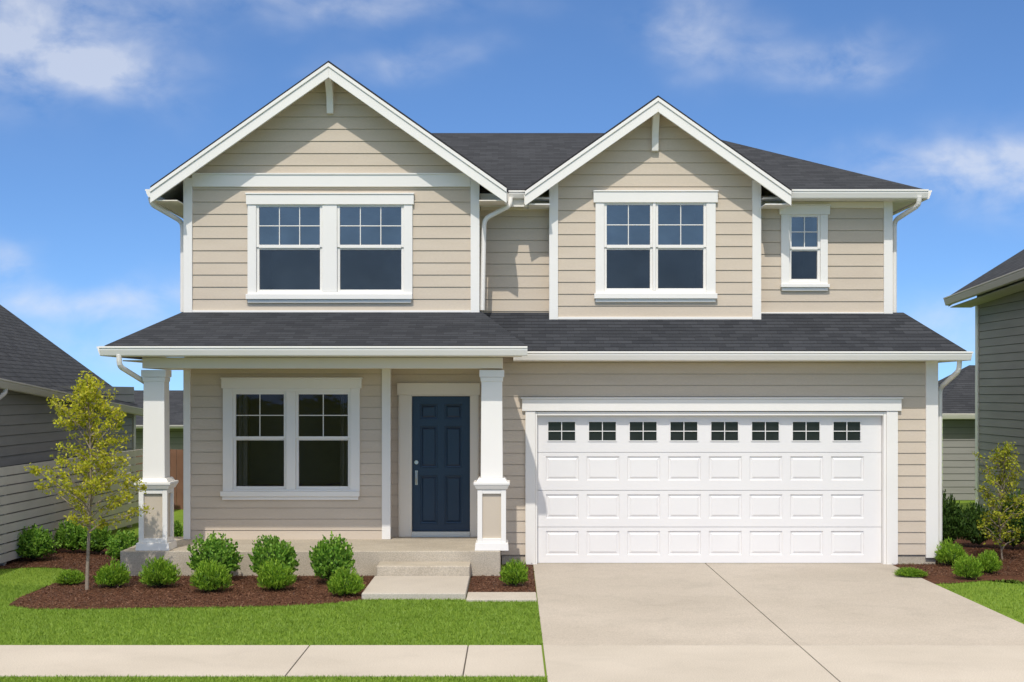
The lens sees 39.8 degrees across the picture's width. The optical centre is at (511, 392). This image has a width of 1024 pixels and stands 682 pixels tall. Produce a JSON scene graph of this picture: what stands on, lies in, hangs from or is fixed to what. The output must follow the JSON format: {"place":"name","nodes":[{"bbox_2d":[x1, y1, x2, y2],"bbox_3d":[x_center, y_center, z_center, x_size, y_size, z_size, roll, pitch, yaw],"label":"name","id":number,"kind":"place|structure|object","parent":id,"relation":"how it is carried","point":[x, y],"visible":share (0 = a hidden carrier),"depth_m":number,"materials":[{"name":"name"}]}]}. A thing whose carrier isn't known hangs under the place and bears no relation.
{"place":"outdoors","nodes":[
{"label":"outdoors","id":0,"kind":"place"},
{"bbox_2d":[134,390,182,449],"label":"house","id":1,"kind":"structure","parent":0,"point":[176,415],"depth_m":34.01,"materials":[{"name":"grey"}]},
{"bbox_2d":[0,645,544,676],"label":"sidewalk","id":2,"kind":"structure","parent":0,"point":[259,660],"depth_m":12.78,"materials":[{"name":"concrete"}]},
{"bbox_2d":[285,646,468,675],"bbox_3d":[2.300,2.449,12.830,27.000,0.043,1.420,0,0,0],"label":"sidewalk joint","id":3,"kind":"object","parent":2,"relation":"on","point":[463,669],"visible":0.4,"depth_m":12.73,"materials":[{"name":"grey concrete"}]},
{"bbox_2d":[0,419,1023,681],"bbox_3d":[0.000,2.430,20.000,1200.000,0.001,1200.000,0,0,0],"label":"ground","id":4,"kind":"structure","parent":0,"point":[178,515],"depth_m":15.10,"materials":[{"name":"green plant"}]},
{"bbox_2d":[0,305,142,552],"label":"house","id":5,"kind":"structure","parent":4,"relation":"on","point":[37,369],"depth_m":23.00,"materials":[{"name":"grey wood"}]},
{"bbox_2d":[0,449,142,565],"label":"fence","id":6,"kind":"object","parent":4,"relation":"on","point":[51,510],"visible":0.43,"depth_m":21.30,"materials":[{"name":"grey wood"}]},
{"bbox_2d":[136,449,182,508],"bbox_3d":[-7.206,1.800,29.535,4.788,1.260,0.070,0,0,0],"label":"fence","id":7,"kind":"object","parent":4,"relation":"on","point":[176,464],"visible":0.02,"depth_m":29.50,"materials":[{"name":"brown wood"}]},
{"bbox_2d":[174,520,182,536],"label":"shrub","id":8,"kind":"object","parent":4,"relation":"on","point":[178,529],"visible":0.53,"depth_m":23.16,"materials":[{"name":"green plant"}]},
{"bbox_2d":[362,576,536,601],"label":"walkway","id":9,"kind":"structure","parent":4,"relation":"on","point":[416,587],"depth_m":16.92,"materials":[{"name":"concrete"}]},
{"bbox_2d":[467,564,535,593],"bbox_3d":[-0.122,2.424,18.540,0.835,0.001,2.960,0,0,0],"label":"mulch bed","id":10,"kind":"object","parent":4,"relation":"on","point":[489,583],"visible":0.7,"depth_m":17.80,"materials":[{"name":"brown soil"}]},
{"bbox_2d":[499,558,528,584],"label":"shrub","id":11,"kind":"object","parent":10,"relation":"on","point":[513,573],"visible":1,"depth_m":17.69,"materials":[{"name":"green plant"}]},
{"bbox_2d":[0,538,1023,608],"bbox_3d":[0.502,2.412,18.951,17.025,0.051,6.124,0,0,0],"label":"bark mulch","id":12,"kind":"object","parent":4,"relation":"on","point":[326,595],"visible":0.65,"depth_m":17.43,"materials":[{"name":"brown wood"}]},
{"bbox_2d":[10,523,58,558],"bbox_3d":[-6.919,2.147,20.458,0.674,0.522,0.665,0,0,25],"label":"shrub","id":13,"kind":"object","parent":12,"relation":"on","point":[31,544],"visible":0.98,"depth_m":20.30,"materials":[{"name":"green plant"}]},
{"bbox_2d":[54,569,84,583],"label":"shrub","id":14,"kind":"object","parent":12,"relation":"on","point":[68,576],"visible":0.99,"depth_m":17.82,"materials":[{"name":"green plant"}]},
{"bbox_2d":[54,519,86,550],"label":"shrub","id":15,"kind":"object","parent":12,"relation":"on","point":[68,537],"visible":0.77,"depth_m":21.33,"materials":[{"name":"green plant"}]},
{"bbox_2d":[23,371,153,589],"bbox_3d":[-5.210,1.077,17.390,1.590,2.707,1.244,0,0,0],"label":"tree","id":16,"kind":"object","parent":12,"relation":"on","point":[88,421],"visible":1,"depth_m":17.35,"materials":[{"name":"green plant"}]},
{"bbox_2d":[80,523,114,551],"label":"shrub","id":17,"kind":"object","parent":12,"relation":"on","point":[99,539],"visible":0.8,"depth_m":21.17,"materials":[{"name":"green plant"}]},
{"bbox_2d":[92,557,131,585],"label":"shrub","id":18,"kind":"object","parent":12,"relation":"on","point":[108,575],"visible":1,"depth_m":17.54,"materials":[{"name":"green plant"}]},
{"bbox_2d":[105,529,138,558],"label":"shrub","id":19,"kind":"object","parent":12,"relation":"on","point":[120,542],"visible":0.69,"depth_m":20.09,"materials":[{"name":"green plant"}]},
{"bbox_2d":[138,555,181,585],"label":"shrub","id":20,"kind":"object","parent":12,"relation":"on","point":[160,571],"visible":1,"depth_m":17.55,"materials":[{"name":"green plant"}]},
{"bbox_2d":[188,559,233,590],"bbox_3d":[-3.663,2.217,17.220,0.553,0.405,0.562,0,0,-21],"label":"shrub","id":21,"kind":"object","parent":12,"relation":"on","point":[214,576],"visible":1,"depth_m":17.13,"materials":[{"name":"green plant"}]},
{"bbox_2d":[186,531,243,575],"bbox_3d":[-3.842,2.093,18.285,0.715,0.622,0.705,0,0,11],"label":"shrub","id":22,"kind":"object","parent":12,"relation":"on","point":[221,550],"visible":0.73,"depth_m":18.14,"materials":[{"name":"green plant"}]},
{"bbox_2d":[247,534,299,574],"bbox_3d":[-3.046,2.107,18.141,0.662,0.596,0.641,0,0,23],"label":"shrub","id":23,"kind":"object","parent":12,"relation":"on","point":[283,551],"visible":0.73,"depth_m":18.04,"materials":[{"name":"green plant"}]},
{"bbox_2d":[256,556,296,589],"bbox_3d":[-2.888,2.196,17.345,0.508,0.439,0.538,0,0,-9],"label":"shrub","id":24,"kind":"object","parent":12,"relation":"on","point":[273,575],"visible":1,"depth_m":17.23,"materials":[{"name":"green plant"}]},
{"bbox_2d":[309,531,354,579],"bbox_3d":[-2.290,2.071,18.011,0.630,0.642,0.635,0,0,35],"label":"shrub","id":25,"kind":"object","parent":12,"relation":"on","point":[327,559],"visible":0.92,"depth_m":17.87,"materials":[{"name":"green plant"}]},
{"bbox_2d":[326,565,365,594],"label":"shrub","id":26,"kind":"object","parent":12,"relation":"on","point":[343,583],"visible":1,"depth_m":16.79,"materials":[{"name":"green plant"}]},
{"bbox_2d":[97,61,972,577],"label":"house","id":27,"kind":"structure","parent":4,"relation":"on","point":[389,341],"depth_m":20.21,"materials":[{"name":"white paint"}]},
{"bbox_2d":[220,377,362,499],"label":"window","id":28,"kind":"structure","parent":27,"relation":"in","point":[285,438],"depth_m":20.25,"materials":[{"name":"white paint"}]},
{"bbox_2d":[245,193,414,302],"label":"window","id":29,"kind":"structure","parent":27,"relation":"in","point":[302,247],"depth_m":20.61,"materials":[{"name":"white paint"}]},
{"bbox_2d":[412,396,469,530],"bbox_3d":[-1.035,1.030,20.615,0.845,1.963,0.121,0,0,0],"label":"front door","id":30,"kind":"structure","parent":27,"relation":"in","point":[440,424],"depth_m":20.63,"materials":[{"name":"blue paint"}]},
{"bbox_2d":[593,190,718,301],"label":"window","id":31,"kind":"structure","parent":27,"relation":"in","point":[651,245],"depth_m":20.60,"materials":[{"name":"white paint"}]},
{"bbox_2d":[537,416,880,562],"bbox_3d":[2.805,1.371,20.114,4.890,2.094,0.072,0,0,0],"label":"garage door","id":32,"kind":"structure","parent":27,"relation":"in","point":[611,489],"depth_m":20.09,"materials":[{"name":"paint"}]},
{"bbox_2d":[779,204,830,290],"bbox_3d":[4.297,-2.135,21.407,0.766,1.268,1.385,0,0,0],"label":"window","id":33,"kind":"structure","parent":27,"relation":"in","point":[804,227],"depth_m":20.77,"materials":[{"name":"white paint"}]},
{"bbox_2d":[543,645,1023,681],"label":"driveway apron","id":34,"kind":"object","parent":4,"relation":"on","point":[781,663],"visible":0.87,"depth_m":12.63,"materials":[{"name":"concrete"}]},
{"bbox_2d":[894,536,1023,583],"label":"mulch bed","id":35,"kind":"object","parent":4,"relation":"on","point":[949,577],"visible":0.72,"depth_m":19.63,"materials":[{"name":"brown soil"}]},
{"bbox_2d":[893,567,927,576],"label":"shrub","id":36,"kind":"object","parent":35,"relation":"on","point":[908,572],"visible":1,"depth_m":18.57,"materials":[{"name":"green plant"}]},
{"bbox_2d":[935,536,965,564],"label":"shrub","id":37,"kind":"object","parent":35,"relation":"on","point":[947,553],"visible":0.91,"depth_m":19.75,"materials":[{"name":"green plant"}]},
{"bbox_2d":[942,488,967,542],"bbox_3d":[6.910,1.953,22.403,0.695,0.883,0.703,0,0,-40],"label":"shrub","id":38,"kind":"object","parent":35,"relation":"on","point":[953,514],"visible":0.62,"depth_m":22.21,"materials":[{"name":"green plant"}]},
{"bbox_2d":[951,553,983,578],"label":"shrub","id":39,"kind":"object","parent":35,"relation":"on","point":[966,566],"visible":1,"depth_m":18.32,"materials":[{"name":"green plant"}]},
{"bbox_2d":[956,500,993,544],"bbox_3d":[7.316,2.035,22.194,0.624,0.704,0.654,0,0,-28],"label":"shrub","id":40,"kind":"object","parent":35,"relation":"on","point":[971,531],"visible":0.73,"depth_m":22.08,"materials":[{"name":"green plant"}]},
{"bbox_2d":[975,549,1002,572],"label":"shrub","id":41,"kind":"object","parent":35,"relation":"on","point":[990,563],"visible":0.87,"depth_m":18.85,"materials":[{"name":"green plant"}]},
{"bbox_2d":[972,441,1023,560],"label":"tree","id":42,"kind":"object","parent":35,"relation":"on","point":[1005,464],"visible":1,"depth_m":20.40,"materials":[{"name":"green plant"}]},
{"bbox_2d":[986,487,1023,546],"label":"shrub","id":43,"kind":"object","parent":35,"relation":"on","point":[1014,522],"visible":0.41,"depth_m":21.75,"materials":[{"name":"green plant"}]},
{"bbox_2d":[0,0,1023,389],"label":"sky","id":44,"kind":"structure","parent":0,"point":[101,100],"materials":[{"name":"blue"}]},
{"bbox_2d":[533,563,1023,645],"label":"driveway","id":45,"kind":"structure","parent":0,"point":[799,604],"depth_m":15.95,"materials":[{"name":"concrete"}]},
{"bbox_2d":[547,564,833,680],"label":"driveway joint","id":46,"kind":"object","parent":45,"relation":"on","point":[767,618],"visible":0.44,"depth_m":14.95,"materials":[{"name":"grey concrete"}]},
{"bbox_2d":[938,365,974,499],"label":"house","id":47,"kind":"structure","parent":0,"point":[958,421],"depth_m":32.00,"materials":[{"name":"grey wood"}]},
{"bbox_2d":[943,249,1023,515],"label":"house","id":48,"kind":"structure","parent":0,"point":[998,301],"depth_m":25.93,"materials":[{"name":"grey wood"}]}
]}

